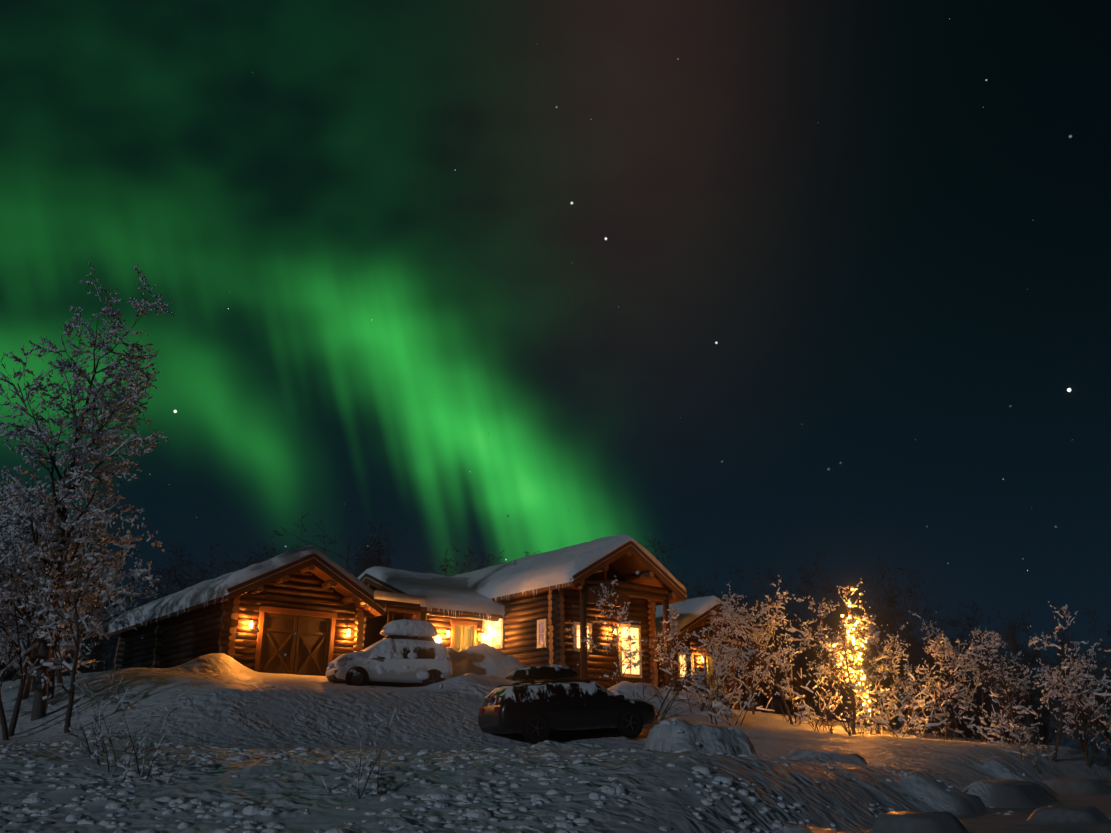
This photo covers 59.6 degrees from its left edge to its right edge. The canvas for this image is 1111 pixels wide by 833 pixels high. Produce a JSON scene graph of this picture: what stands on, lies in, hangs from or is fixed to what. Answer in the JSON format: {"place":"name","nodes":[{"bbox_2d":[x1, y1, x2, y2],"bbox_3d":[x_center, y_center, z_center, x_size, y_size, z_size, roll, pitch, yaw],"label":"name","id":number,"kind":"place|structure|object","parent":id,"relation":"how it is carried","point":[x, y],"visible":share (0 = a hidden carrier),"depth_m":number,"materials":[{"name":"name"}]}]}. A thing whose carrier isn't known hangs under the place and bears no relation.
{"place":"outdoors","nodes":[
{"label":"outdoors","id":0,"kind":"place"},
{"bbox_2d":[0,643,1110,832],"bbox_3d":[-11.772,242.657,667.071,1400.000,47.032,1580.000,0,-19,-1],"label":"snow terrain","id":1,"kind":"structure","parent":0,"point":[223,700],"depth_m":18.29,"materials":[{"name":"white snow"}]},
{"bbox_2d":[0,482,64,739],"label":"tree","id":2,"kind":"object","parent":1,"relation":"on","point":[43,553],"visible":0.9,"depth_m":25.12,"materials":[{"name":"white plant"}]},
{"bbox_2d":[0,514,73,699],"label":"tree","id":3,"kind":"object","parent":1,"relation":"on","point":[27,687],"visible":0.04,"depth_m":29.77,"materials":[{"name":"brown plant"}]},
{"bbox_2d":[0,424,105,691],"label":"tree","id":4,"kind":"object","parent":1,"relation":"on","point":[33,476],"visible":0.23,"depth_m":30.00,"materials":[{"name":"white plant"}]},
{"bbox_2d":[0,489,110,672],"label":"tree","id":5,"kind":"object","parent":1,"relation":"on","point":[87,623],"visible":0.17,"depth_m":28.88,"materials":[{"name":"white plant"}]},
{"bbox_2d":[0,478,124,682],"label":"tree","id":6,"kind":"object","parent":1,"relation":"on","point":[57,670],"visible":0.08,"depth_m":30.75,"materials":[{"name":"white plant"}]},
{"bbox_2d":[0,494,164,736],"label":"tree","id":7,"kind":"object","parent":1,"relation":"on","point":[28,651],"visible":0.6,"depth_m":26.12,"materials":[{"name":"white plant"}]},
{"bbox_2d":[0,262,173,720],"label":"tree","id":8,"kind":"object","parent":1,"relation":"on","point":[100,436],"visible":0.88,"depth_m":27.54,"materials":[{"name":"white plant"}]},
{"bbox_2d":[9,508,164,733],"bbox_3d":[-11.911,5.164,24.244,3.386,5.882,3.754,16,-25,-39],"label":"tree","id":9,"kind":"object","parent":1,"relation":"on","point":[75,645],"visible":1,"depth_m":24.23,"materials":[{"name":"white plant"}]},
{"bbox_2d":[26,512,150,700],"bbox_3d":[-14.583,5.804,29.628,3.559,6.192,2.992,-17,-26,40],"label":"tree","id":10,"kind":"object","parent":1,"relation":"on","point":[83,663],"visible":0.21,"depth_m":29.02,"materials":[{"name":"white plant"}]},
{"bbox_2d":[59,674,130,755],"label":"shrub","id":11,"kind":"object","parent":1,"relation":"on","point":[85,745],"visible":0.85,"depth_m":14.95,"materials":[{"name":"brown plant"}]},
{"bbox_2d":[61,566,129,673],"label":"tree","id":12,"kind":"object","parent":1,"relation":"on","point":[123,621],"visible":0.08,"depth_m":40.24,"materials":[{"name":"white plant"}]},
{"bbox_2d":[65,674,143,777],"bbox_3d":[-5.938,4.112,12.910,0.921,1.403,1.307,4,-20,-11],"label":"shrub","id":13,"kind":"object","parent":1,"relation":"on","point":[101,737],"visible":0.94,"depth_m":12.84,"materials":[{"name":"brown plant"}]},
{"bbox_2d":[61,533,161,672],"bbox_3d":[-17.437,7.288,37.730,3.919,5.966,2.831,2,-19,-4],"label":"tree","id":14,"kind":"object","parent":1,"relation":"on","point":[110,620],"visible":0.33,"depth_m":37.76,"materials":[{"name":"white plant"}]},
{"bbox_2d":[97,541,188,669],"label":"tree","id":15,"kind":"object","parent":1,"relation":"on","point":[158,583],"visible":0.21,"depth_m":78.32,"materials":[{"name":"white plant"}]},
{"bbox_2d":[95,677,198,782],"bbox_3d":[-5.230,4.038,12.393,1.307,1.403,0.921,-13,-23,33],"label":"shrub","id":16,"kind":"object","parent":1,"relation":"on","point":[152,764],"visible":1,"depth_m":12.31,"materials":[{"name":"brown plant"}]},
{"bbox_2d":[134,549,250,605],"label":"tree","id":17,"kind":"object","parent":1,"relation":"on","point":[180,583],"visible":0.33,"depth_m":66.20,"materials":[{"name":"brown plant"}]},
{"bbox_2d":[186,545,273,583],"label":"tree","id":18,"kind":"object","parent":1,"relation":"on","point":[201,576],"visible":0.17,"depth_m":60.55,"materials":[{"name":"brown plant"}]},
{"bbox_2d":[108,545,385,675],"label":"garage","id":19,"kind":"structure","parent":1,"relation":"on","point":[318,602],"depth_m":36.09,"materials":[{"name":"brown wood"}]},
{"bbox_2d":[270,512,406,576],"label":"tree","id":20,"kind":"object","parent":1,"relation":"on","point":[369,558],"visible":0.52,"depth_m":57.07,"materials":[{"name":"brown plant"}]},
{"bbox_2d":[320,689,412,798],"bbox_3d":[-2.277,4.053,11.760,0.921,1.403,1.307,10,-22,-27],"label":"shrub","id":21,"kind":"object","parent":1,"relation":"on","point":[350,765],"visible":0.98,"depth_m":11.60,"materials":[{"name":"brown plant"}]},
{"bbox_2d":[325,619,452,685],"bbox_3d":[-5.548,8.117,32.911,4.112,2.475,2.142,9,-21,-23],"label":"white hatchback car","id":22,"kind":"object","parent":1,"relation":"on","point":[412,652],"visible":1,"depth_m":32.26,"materials":[{"name":"paint"}]},
{"bbox_2d":[358,533,686,688],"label":"log house","id":23,"kind":"structure","parent":1,"relation":"on","point":[524,610],"depth_m":39.45,"materials":[{"name":"brown wood"}]},
{"bbox_2d":[0,718,1110,832],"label":"snow clods","id":24,"kind":"object","parent":1,"relation":"on","point":[252,807],"depth_m":11.62,"materials":[{"name":"white snow"}]},
{"bbox_2d":[478,664,656,743],"bbox_3d":[0.354,8.047,27.269,4.840,2.110,2.222,5,-20,-25],"label":"dark estate car","id":25,"kind":"object","parent":1,"relation":"on","point":[532,712],"visible":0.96,"depth_m":26.41,"materials":[{"name":"grey paint"}]},
{"bbox_2d":[566,576,649,684],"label":"tree","id":26,"kind":"object","parent":1,"relation":"on","point":[630,654],"visible":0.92,"depth_m":37.18,"materials":[{"name":"white plant"}]},
{"bbox_2d":[611,628,727,721],"bbox_3d":[3.469,8.523,31.181,4.479,3.249,2.706,-18,-26,41],"label":"shrub","id":27,"kind":"object","parent":1,"relation":"on","point":[665,711],"visible":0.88,"depth_m":30.50,"materials":[{"name":"plant"}]},
{"bbox_2d":[653,605,715,691],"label":"tree","id":28,"kind":"object","parent":1,"relation":"on","point":[671,639],"visible":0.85,"depth_m":37.56,"materials":[{"name":"white plant"}]},
{"bbox_2d":[659,652,739,714],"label":"shrub","id":29,"kind":"object","parent":1,"relation":"on","point":[681,697],"visible":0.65,"depth_m":33.20,"materials":[{"name":"white wood"}]},
{"bbox_2d":[655,595,758,710],"bbox_3d":[5.414,12.503,50.202,5.901,5.575,8.590,15,-24,-36],"label":"log cabin","id":30,"kind":"object","parent":1,"relation":"on","point":[694,614],"visible":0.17,"depth_m":47.67,"materials":[{"name":"brown wood"}]},
{"bbox_2d":[684,657,742,722],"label":"shrub","id":31,"kind":"object","parent":1,"relation":"on","point":[731,702],"visible":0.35,"depth_m":33.45,"materials":[{"name":"white wood"}]},
{"bbox_2d":[689,581,758,711],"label":"tree","id":32,"kind":"object","parent":1,"relation":"on","point":[722,650],"visible":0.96,"depth_m":34.93,"materials":[{"name":"white plant"}]},
{"bbox_2d":[681,639,770,725],"bbox_3d":[5.676,8.795,31.506,4.218,3.110,2.562,11,-22,-29],"label":"shrub","id":33,"kind":"object","parent":1,"relation":"on","point":[720,704],"visible":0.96,"depth_m":31.30,"materials":[{"name":"white wood"}]},
{"bbox_2d":[706,608,752,705],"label":"tree","id":34,"kind":"object","parent":1,"relation":"on","point":[722,635],"visible":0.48,"depth_m":44.72,"materials":[{"name":"white plant"}]},
{"bbox_2d":[714,649,777,713],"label":"shrub","id":35,"kind":"object","parent":1,"relation":"on","point":[758,707],"visible":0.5,"depth_m":41.49,"materials":[{"name":"white wood"}]},
{"bbox_2d":[718,575,796,714],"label":"tree","id":36,"kind":"object","parent":1,"relation":"on","point":[767,673],"visible":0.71,"depth_m":39.05,"materials":[{"name":"white plant"}]},
{"bbox_2d":[728,571,790,713],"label":"tree","id":37,"kind":"object","parent":1,"relation":"on","point":[770,696],"visible":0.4,"depth_m":46.14,"materials":[{"name":"white plant"}]},
{"bbox_2d":[712,595,811,724],"bbox_3d":[8.062,9.467,37.383,3.766,5.295,3.583,-6,-20,16],"label":"tree","id":38,"kind":"object","parent":1,"relation":"on","point":[784,665],"visible":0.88,"depth_m":37.16,"materials":[{"name":"white plant"}]},
{"bbox_2d":[730,563,819,707],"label":"tree","id":39,"kind":"object","parent":1,"relation":"on","point":[773,615],"visible":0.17,"depth_m":72.50,"materials":[{"name":"white plant"}]},
{"bbox_2d":[739,608,812,712],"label":"tree","id":40,"kind":"object","parent":1,"relation":"on","point":[763,698],"visible":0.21,"depth_m":59.44,"materials":[{"name":"white plant"}]},
{"bbox_2d":[750,586,821,714],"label":"tree","id":41,"kind":"object","parent":1,"relation":"on","point":[778,646],"visible":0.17,"depth_m":66.86,"materials":[{"name":"white plant"}]},
{"bbox_2d":[770,646,831,715],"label":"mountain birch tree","id":42,"kind":"object","parent":1,"relation":"on","point":[780,698],"visible":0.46,"depth_m":60.19,"materials":[{"name":"white plant"}]},
{"bbox_2d":[756,572,849,719],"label":"tree","id":43,"kind":"object","parent":1,"relation":"on","point":[796,607],"visible":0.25,"depth_m":67.76,"materials":[{"name":"white plant"}]},
{"bbox_2d":[760,602,862,721],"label":"tree","id":44,"kind":"object","parent":1,"relation":"on","point":[801,641],"visible":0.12,"depth_m":71.98,"materials":[{"name":"white plant"}]},
{"bbox_2d":[775,648,849,726],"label":"shrub","id":45,"kind":"object","parent":1,"relation":"on","point":[789,689],"visible":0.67,"depth_m":36.85,"materials":[{"name":"white wood"}]},
{"bbox_2d":[781,628,843,715],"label":"tree","id":46,"kind":"object","parent":1,"relation":"on","point":[813,703],"visible":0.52,"depth_m":58.75,"materials":[{"name":"white plant"}]},
{"bbox_2d":[777,594,854,721],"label":"tree","id":47,"kind":"object","parent":1,"relation":"on","point":[822,667],"visible":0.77,"depth_m":41.79,"materials":[{"name":"white plant"}]},
{"bbox_2d":[782,551,880,723],"bbox_3d":[16.550,13.618,58.104,5.653,12.409,7.590,-6,-20,17],"label":"tree","id":48,"kind":"object","parent":1,"relation":"on","point":[803,577],"visible":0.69,"depth_m":58.32,"materials":[{"name":"white plant"}]},
{"bbox_2d":[795,670,869,731],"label":"shrub","id":49,"kind":"object","parent":1,"relation":"on","point":[832,710],"visible":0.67,"depth_m":36.63,"materials":[{"name":"white wood"}]},
{"bbox_2d":[806,614,873,734],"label":"tree","id":50,"kind":"object","parent":1,"relation":"on","point":[852,695],"visible":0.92,"depth_m":35.84,"materials":[{"name":"white plant"}]},
{"bbox_2d":[799,646,890,736],"bbox_3d":[9.220,8.959,31.530,2.319,3.514,3.276,-1,-19,3],"label":"shrub","id":51,"kind":"object","parent":1,"relation":"on","point":[849,729],"visible":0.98,"depth_m":31.53,"materials":[{"name":"white wood"}]},
{"bbox_2d":[803,616,886,722],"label":"tree","id":52,"kind":"object","parent":1,"relation":"on","point":[841,629],"visible":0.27,"depth_m":55.42,"materials":[{"name":"white plant"}]},
{"bbox_2d":[807,578,889,733],"bbox_3d":[11.220,9.373,37.480,2.926,6.165,4.050,-7,-20,18],"label":"tree","id":53,"kind":"object","parent":1,"relation":"on","point":[833,649],"visible":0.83,"depth_m":37.30,"materials":[{"name":"white plant"}]},
{"bbox_2d":[809,610,891,719],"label":"tree","id":54,"kind":"object","parent":1,"relation":"on","point":[856,636],"visible":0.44,"depth_m":47.03,"materials":[{"name":"white plant"}]},
{"bbox_2d":[794,602,910,720],"bbox_3d":[17.379,15.255,57.788,6.002,8.418,5.712,14,-24,-35],"label":"tree","id":55,"kind":"object","parent":1,"relation":"on","point":[832,715],"visible":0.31,"depth_m":58.51,"materials":[{"name":"white plant"}]},
{"bbox_2d":[845,673,888,734],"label":"shrub","id":56,"kind":"object","parent":1,"relation":"on","point":[867,720],"visible":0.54,"depth_m":35.99,"materials":[{"name":"brown plant"}]},
{"bbox_2d":[845,654,910,728],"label":"shrub","id":57,"kind":"object","parent":1,"relation":"on","point":[875,700],"visible":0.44,"depth_m":40.48,"materials":[{"name":"white wood"}]},
{"bbox_2d":[810,555,952,718],"bbox_3d":[19.593,15.036,60.568,7.827,11.534,8.224,15,-25,-37],"label":"tree","id":58,"kind":"object","parent":1,"relation":"on","point":[894,601],"visible":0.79,"depth_m":61.01,"materials":[{"name":"white plant"}]},
{"bbox_2d":[854,681,909,736],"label":"shrub","id":59,"kind":"object","parent":1,"relation":"on","point":[885,718],"visible":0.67,"depth_m":35.76,"materials":[{"name":"white wood"}]},
{"bbox_2d":[842,609,925,728],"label":"tree","id":60,"kind":"object","parent":1,"relation":"on","point":[881,654],"visible":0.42,"depth_m":46.90,"materials":[{"name":"white plant"}]},
{"bbox_2d":[848,593,934,726],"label":"tree","id":61,"kind":"object","parent":1,"relation":"on","point":[894,649],"visible":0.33,"depth_m":61.15,"materials":[{"name":"white plant"}]},
{"bbox_2d":[845,590,938,725],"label":"tree","id":62,"kind":"object","parent":1,"relation":"on","point":[878,625],"visible":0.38,"depth_m":62.32,"materials":[{"name":"white plant"}]},
{"bbox_2d":[856,609,946,731],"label":"tree","id":63,"kind":"object","parent":1,"relation":"on","point":[906,661],"visible":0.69,"depth_m":55.03,"materials":[{"name":"white plant"}]},
{"bbox_2d":[866,622,940,735],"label":"tree","id":64,"kind":"object","parent":1,"relation":"on","point":[898,657],"visible":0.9,"depth_m":40.03,"materials":[{"name":"white plant"}]},
{"bbox_2d":[849,664,960,738],"bbox_3d":[12.208,10.199,34.047,3.789,2.858,1.922,-3,-20,8],"label":"shrub","id":65,"kind":"object","parent":1,"relation":"on","point":[885,722],"visible":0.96,"depth_m":33.94,"materials":[{"name":"white wood"}]},
{"bbox_2d":[856,664,954,733],"bbox_3d":[14.271,11.794,39.785,2.519,3.057,4.147,12,-23,-31],"label":"shrub","id":66,"kind":"object","parent":1,"relation":"on","point":[915,708],"visible":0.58,"depth_m":39.15,"materials":[{"name":"white wood"}]},
{"bbox_2d":[852,599,969,732],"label":"tree","id":67,"kind":"object","parent":1,"relation":"on","point":[908,638],"visible":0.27,"depth_m":69.78,"materials":[{"name":"white plant"}]},
{"bbox_2d":[894,633,945,734],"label":"tree","id":68,"kind":"object","parent":1,"relation":"on","point":[928,712],"visible":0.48,"depth_m":51.76,"materials":[{"name":"white plant"}]},
{"bbox_2d":[881,601,971,734],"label":"tree","id":69,"kind":"object","parent":1,"relation":"on","point":[929,659],"visible":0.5,"depth_m":62.74,"materials":[{"name":"white plant"}]},
{"bbox_2d":[903,678,951,738],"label":"shrub","id":70,"kind":"object","parent":1,"relation":"on","point":[927,720],"visible":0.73,"depth_m":37.34,"materials":[{"name":"white wood"}]},
{"bbox_2d":[896,623,979,735],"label":"tree","id":71,"kind":"object","parent":1,"relation":"on","point":[935,688],"visible":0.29,"depth_m":62.06,"materials":[{"name":"white plant"}]},
{"bbox_2d":[903,623,977,736],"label":"tree","id":72,"kind":"object","parent":1,"relation":"on","point":[937,674],"visible":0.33,"depth_m":52.31,"materials":[{"name":"white plant"}]},
{"bbox_2d":[907,610,990,737],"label":"tree","id":73,"kind":"object","parent":1,"relation":"on","point":[938,642],"visible":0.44,"depth_m":48.14,"materials":[{"name":"white plant"}]},
{"bbox_2d":[910,629,1003,739],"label":"tree","id":74,"kind":"object","parent":1,"relation":"on","point":[939,683],"visible":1,"depth_m":37.38,"materials":[{"name":"white plant"}]},
{"bbox_2d":[937,695,1005,741],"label":"shrub","id":75,"kind":"object","parent":1,"relation":"on","point":[969,723],"visible":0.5,"depth_m":41.67,"materials":[{"name":"white wood"}]},
{"bbox_2d":[930,620,1019,740],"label":"tree","id":76,"kind":"object","parent":1,"relation":"on","point":[966,677],"visible":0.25,"depth_m":77.51,"materials":[{"name":"white plant"}]},
{"bbox_2d":[952,665,1001,737],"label":"tree","id":77,"kind":"object","parent":1,"relation":"on","point":[985,705],"visible":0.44,"depth_m":61.27,"materials":[{"name":"white plant"}]},
{"bbox_2d":[932,601,1037,741],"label":"tree","id":78,"kind":"object","parent":1,"relation":"on","point":[969,625],"visible":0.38,"depth_m":65.82,"materials":[{"name":"white plant"}]},
{"bbox_2d":[944,628,1031,741],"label":"tree","id":79,"kind":"object","parent":1,"relation":"on","point":[976,684],"visible":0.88,"depth_m":41.26,"materials":[{"name":"white plant"}]},
{"bbox_2d":[960,683,1021,744],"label":"shrub","id":80,"kind":"object","parent":1,"relation":"on","point":[1000,731],"visible":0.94,"depth_m":34.02,"materials":[{"name":"white wood"}]},
{"bbox_2d":[961,628,1030,744],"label":"tree","id":81,"kind":"object","parent":1,"relation":"on","point":[1006,689],"visible":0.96,"depth_m":38.85,"materials":[{"name":"white plant"}]},
{"bbox_2d":[967,608,1034,741],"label":"tree","id":82,"kind":"object","parent":1,"relation":"on","point":[993,702],"visible":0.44,"depth_m":59.54,"materials":[{"name":"white plant"}]},
{"bbox_2d":[956,600,1051,741],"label":"tree","id":83,"kind":"object","parent":1,"relation":"on","point":[994,654],"visible":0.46,"depth_m":77.04,"materials":[{"name":"white plant"}]},
{"bbox_2d":[990,642,1043,742],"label":"tree","id":84,"kind":"object","parent":1,"relation":"on","point":[1027,721],"visible":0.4,"depth_m":59.05,"materials":[{"name":"white plant"}]},
{"bbox_2d":[985,629,1051,742],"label":"tree","id":85,"kind":"object","parent":1,"relation":"on","point":[1016,678],"visible":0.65,"depth_m":47.54,"materials":[{"name":"white plant"}]},
{"bbox_2d":[982,607,1054,744],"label":"tree","id":86,"kind":"object","parent":1,"relation":"on","point":[1028,695],"visible":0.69,"depth_m":53.05,"materials":[{"name":"white plant"}]},
{"bbox_2d":[997,696,1042,745],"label":"shrub","id":87,"kind":"object","parent":1,"relation":"on","point":[1016,728],"visible":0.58,"depth_m":38.33,"materials":[{"name":"white wood"}]},
{"bbox_2d":[987,711,1055,772],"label":"shrub","id":88,"kind":"object","parent":1,"relation":"on","point":[1024,748],"visible":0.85,"depth_m":31.03,"materials":[{"name":"white wood"}]},
{"bbox_2d":[1000,648,1069,744],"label":"tree","id":89,"kind":"object","parent":1,"relation":"on","point":[1043,701],"visible":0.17,"depth_m":78.67,"materials":[{"name":"white plant"}]},
{"bbox_2d":[988,696,1084,760],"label":"shrub","id":90,"kind":"object","parent":1,"relation":"on","point":[1023,741],"visible":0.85,"depth_m":35.69,"materials":[{"name":"white wood"}]},
{"bbox_2d":[1014,650,1069,744],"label":"tree","id":91,"kind":"object","parent":1,"relation":"on","point":[1045,731],"visible":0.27,"depth_m":61.30,"materials":[{"name":"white plant"}]},
{"bbox_2d":[1014,653,1088,744],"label":"tree","id":92,"kind":"object","parent":1,"relation":"on","point":[1048,715],"visible":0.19,"depth_m":73.40,"materials":[{"name":"white plant"}]},
{"bbox_2d":[1013,601,1110,761],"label":"tree","id":93,"kind":"object","parent":1,"relation":"on","point":[1074,671],"visible":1,"depth_m":36.19,"materials":[{"name":"white plant"}]},
{"bbox_2d":[1031,639,1110,768],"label":"tree","id":94,"kind":"object","parent":1,"relation":"on","point":[1092,715],"visible":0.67,"depth_m":40.80,"materials":[{"name":"white plant"}]},
{"bbox_2d":[1041,625,1100,748],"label":"tree","id":95,"kind":"object","parent":1,"relation":"on","point":[1082,740],"visible":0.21,"depth_m":60.66,"materials":[{"name":"white plant"}]},
{"bbox_2d":[1032,665,1110,748],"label":"tree","id":96,"kind":"object","parent":1,"relation":"on","point":[1084,695],"visible":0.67,"depth_m":37.80,"materials":[{"name":"white plant"}]},
{"bbox_2d":[1037,621,1110,750],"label":"tree","id":97,"kind":"object","parent":1,"relation":"on","point":[1078,735],"visible":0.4,"depth_m":52.37,"materials":[{"name":"white plant"}]},
{"bbox_2d":[1044,604,1110,751],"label":"tree","id":98,"kind":"object","parent":1,"relation":"on","point":[1089,713],"visible":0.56,"depth_m":49.01,"materials":[{"name":"white plant"}]},
{"bbox_2d":[1050,644,1110,753],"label":"tree","id":99,"kind":"object","parent":1,"relation":"on","point":[1094,747],"visible":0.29,"depth_m":56.53,"materials":[{"name":"white plant"}]},
{"bbox_2d":[0,0,1110,754],"label":"sky","id":100,"kind":"structure","parent":0,"point":[384,238],"materials":[{"name":"black"}]},
{"bbox_2d":[98,405,1108,826],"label":"airborne snowflakes","id":101,"kind":"object","parent":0,"point":[330,665],"depth_m":2.18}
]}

